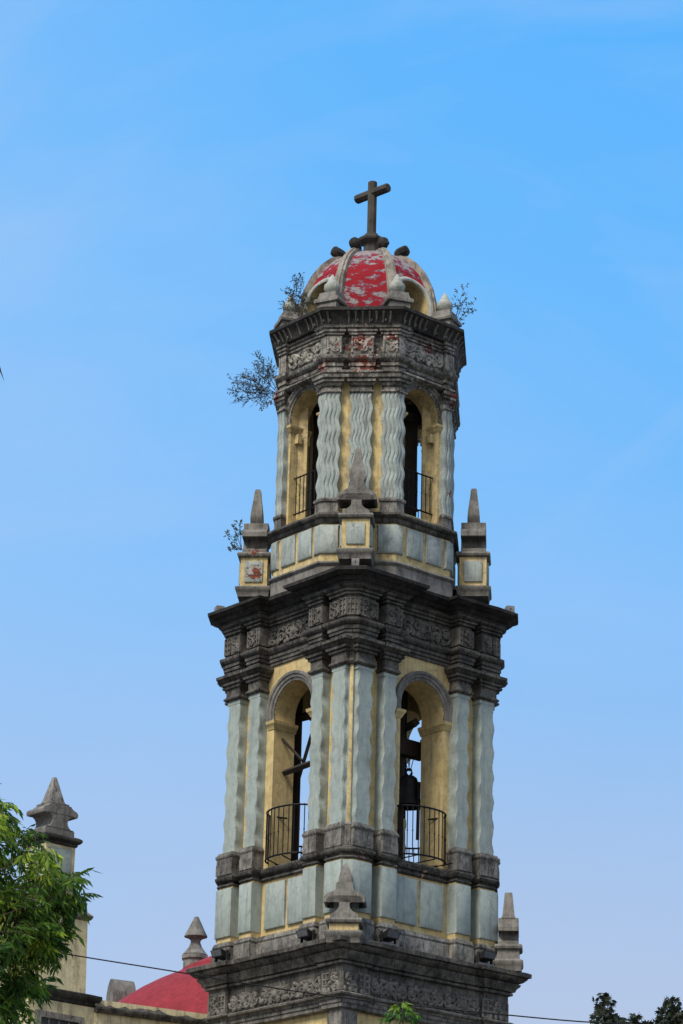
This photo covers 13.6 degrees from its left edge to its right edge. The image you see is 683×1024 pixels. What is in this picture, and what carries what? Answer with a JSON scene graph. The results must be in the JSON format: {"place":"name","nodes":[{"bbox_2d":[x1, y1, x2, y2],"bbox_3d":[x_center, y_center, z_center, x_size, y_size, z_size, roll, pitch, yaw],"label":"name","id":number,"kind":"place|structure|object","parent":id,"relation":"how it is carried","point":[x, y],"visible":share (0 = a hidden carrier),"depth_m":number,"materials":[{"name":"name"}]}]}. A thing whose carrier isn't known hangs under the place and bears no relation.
{"place":"outdoors","nodes":[
{"label":"outdoors","id":0,"kind":"place"},
{"bbox_2d":[0,0,682,1023],"label":"sky","id":1,"kind":"structure","parent":0,"point":[168,168],"materials":[{"name":"blue"}]},
{"bbox_2d":[61,953,625,1023],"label":"overhead cable","id":2,"kind":"object","parent":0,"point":[345,997],"visible":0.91,"depth_m":28.23,"materials":[{"name":"black metal"}]},
{"label":"ground","id":3,"kind":"structure","parent":0,"visible":0},
{"bbox_2d":[0,777,101,1023],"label":"corner pylon","id":4,"kind":"object","parent":3,"relation":"on","point":[52,814],"visible":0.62,"depth_m":47.43,"materials":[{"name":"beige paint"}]},
{"bbox_2d":[35,1009,84,1023],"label":"window frame","id":5,"kind":"structure","parent":4,"relation":"in","point":[46,1017],"depth_m":46.64,"materials":[{"name":"grey stone"}]},
{"bbox_2d":[0,783,103,1023],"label":"ash tree","id":6,"kind":"object","parent":3,"relation":"on","point":[26,943],"visible":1,"depth_m":20.91,"materials":[{"name":"green plant"}]},
{"bbox_2d":[93,1000,210,1023],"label":"church wall","id":7,"kind":"structure","parent":3,"relation":"on","point":[108,1012],"depth_m":47.55,"materials":[{"name":"beige paint"}]},
{"bbox_2d":[118,956,210,1013],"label":"dome","id":8,"kind":"structure","parent":7,"relation":"on","point":[180,991],"depth_m":53.75,"materials":[{"name":"red paint"}]},
{"bbox_2d":[106,979,135,1001],"bbox_3d":[-4.528,10.551,58.133,0.520,2.040,0.420,12,-23,-26],"label":"merlon","id":9,"kind":"object","parent":8,"relation":"attached to","point":[118,990],"visible":0.41,"depth_m":58.28,"materials":[{"name":"grey stone"}]},
{"bbox_2d":[182,916,207,967],"bbox_3d":[-3.030,9.855,58.397,0.540,3.200,0.540,1,-21,0],"label":"pinnacle","id":10,"kind":"object","parent":8,"relation":"on","point":[195,934],"visible":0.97,"depth_m":58.62,"materials":[{"name":"grey stone"}]},
{"bbox_2d":[186,181,531,1023],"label":"bell tower","id":11,"kind":"structure","parent":3,"relation":"on","point":[370,345],"depth_m":49.14,"materials":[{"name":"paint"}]},
{"bbox_2d":[214,605,224,610],"bbox_3d":[-2.176,1.771,50.906,0.150,0.172,0.162,9,-22,-18],"label":"box lamp","id":12,"kind":"object","parent":11,"relation":"on","point":[217,607],"visible":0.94,"depth_m":50.86,"materials":[{"name":"grey metal"}]},
{"bbox_2d":[210,948,230,961],"bbox_3d":[-2.038,7.521,48.211,0.240,0.225,0.320,18,-26,-37],"label":"floodlight","id":13,"kind":"object","parent":11,"relation":"on","point":[219,954],"visible":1,"depth_m":48.15,"materials":[{"name":"metal"}]},
{"bbox_2d":[223,520,242,551],"bbox_3d":[-1.935,0.419,51.404,0.406,0.656,0.268,1,-21,0],"label":"shrub","id":14,"kind":"object","parent":11,"relation":"attached to","point":[234,540],"visible":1,"depth_m":51.40,"materials":[{"name":"green plant"}]},
{"bbox_2d":[227,350,277,410],"bbox_3d":[-1.522,-2.391,51.888,1.138,1.206,0.644,1,-21,0],"label":"shrub","id":15,"kind":"object","parent":11,"relation":"on","point":[260,387],"visible":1,"depth_m":51.83,"materials":[{"name":"green plant"}]},
{"bbox_2d":[278,272,316,316],"bbox_3d":[-0.813,-3.917,52.257,0.740,1.074,0.460,1,-21,0],"label":"sapling","id":16,"kind":"object","parent":11,"relation":"on","point":[293,294],"visible":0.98,"depth_m":52.25,"materials":[{"name":"green plant"}]},
{"bbox_2d":[296,928,316,943],"bbox_3d":[-0.567,6.950,46.606,0.240,0.225,0.320,18,-26,-37],"label":"floodlight","id":17,"kind":"object","parent":11,"relation":"on","point":[306,934],"visible":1,"depth_m":46.55,"materials":[{"name":"metal"}]},
{"bbox_2d":[281,690,419,859],"bbox_3d":[0.156,4.561,49.548,2.334,3.620,1.811,18,-26,-37],"label":"timber bell frame","id":18,"kind":"object","parent":11,"relation":"on","point":[297,768],"visible":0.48,"depth_m":49.67,"materials":[{"name":"brown wood"}]},
{"bbox_2d":[399,737,420,810],"bbox_3d":[1.173,4.571,49.623,0.627,1.214,0.536,18,-26,-37],"label":"bell","id":19,"kind":"object","parent":18,"relation":"hanging from","point":[410,749],"visible":0.81,"depth_m":49.56,"materials":[{"name":"brown metal"}]},
{"bbox_2d":[351,558,358,564],"bbox_3d":[0.236,0.887,48.665,0.130,0.172,0.142,1,-21,0],"label":"box lamp","id":20,"kind":"object","parent":11,"relation":"on","point":[355,561],"visible":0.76,"depth_m":48.62,"materials":[{"name":"grey metal"}]},
{"bbox_2d":[379,929,400,945],"bbox_3d":[0.776,6.960,46.544,0.320,0.225,0.240,18,-26,-37],"label":"floodlight","id":21,"kind":"object","parent":11,"relation":"on","point":[387,935],"visible":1,"depth_m":46.49,"materials":[{"name":"metal"}]},
{"bbox_2d":[416,782,420,839],"bbox_3d":[1.321,5.148,49.157,0.065,1.021,0.059,10,-22,-20],"label":"iron pipe","id":22,"kind":"object","parent":11,"relation":"attached to","point":[418,791],"visible":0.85,"depth_m":49.15,"materials":[{"name":"black metal"}]},
{"bbox_2d":[451,282,476,324],"bbox_3d":[2.249,-3.814,52.340,0.489,0.925,0.393,1,-21,0],"label":"sapling","id":23,"kind":"object","parent":11,"relation":"on","point":[466,311],"visible":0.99,"depth_m":52.31,"materials":[{"name":"green plant"}]},
{"bbox_2d":[476,950,496,965],"bbox_3d":[2.417,7.500,47.857,0.320,0.225,0.240,18,-26,-37],"label":"floodlight","id":24,"kind":"object","parent":11,"relation":"on","point":[485,956],"visible":1,"depth_m":47.80,"materials":[{"name":"metal"}]},
{"bbox_2d":[505,605,514,612],"bbox_3d":[2.978,1.760,50.531,0.150,0.172,0.162,5,-21,-9],"label":"box lamp","id":25,"kind":"object","parent":11,"relation":"on","point":[510,608],"visible":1,"depth_m":50.48,"materials":[{"name":"grey metal"}]},
{"bbox_2d":[378,1000,421,1023],"bbox_3d":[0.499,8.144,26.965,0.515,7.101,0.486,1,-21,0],"label":"young tree","id":26,"kind":"object","parent":3,"relation":"on","point":[399,1013],"visible":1,"depth_m":28.14,"materials":[{"name":"green plant"}]},
{"bbox_2d":[589,992,625,1023],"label":"maple tree","id":27,"kind":"object","parent":3,"relation":"on","point":[603,1012],"visible":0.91,"depth_m":58.17,"materials":[{"name":"green plant"}]},
{"bbox_2d":[621,1013,648,1023],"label":"maple tree","id":28,"kind":"object","parent":3,"relation":"on","point":[633,1018],"visible":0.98,"depth_m":58.12,"materials":[{"name":"green plant"}]},
{"bbox_2d":[648,996,682,1023],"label":"maple tree","id":29,"kind":"object","parent":3,"relation":"on","point":[673,1013],"visible":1,"depth_m":58.17,"materials":[{"name":"green plant"}]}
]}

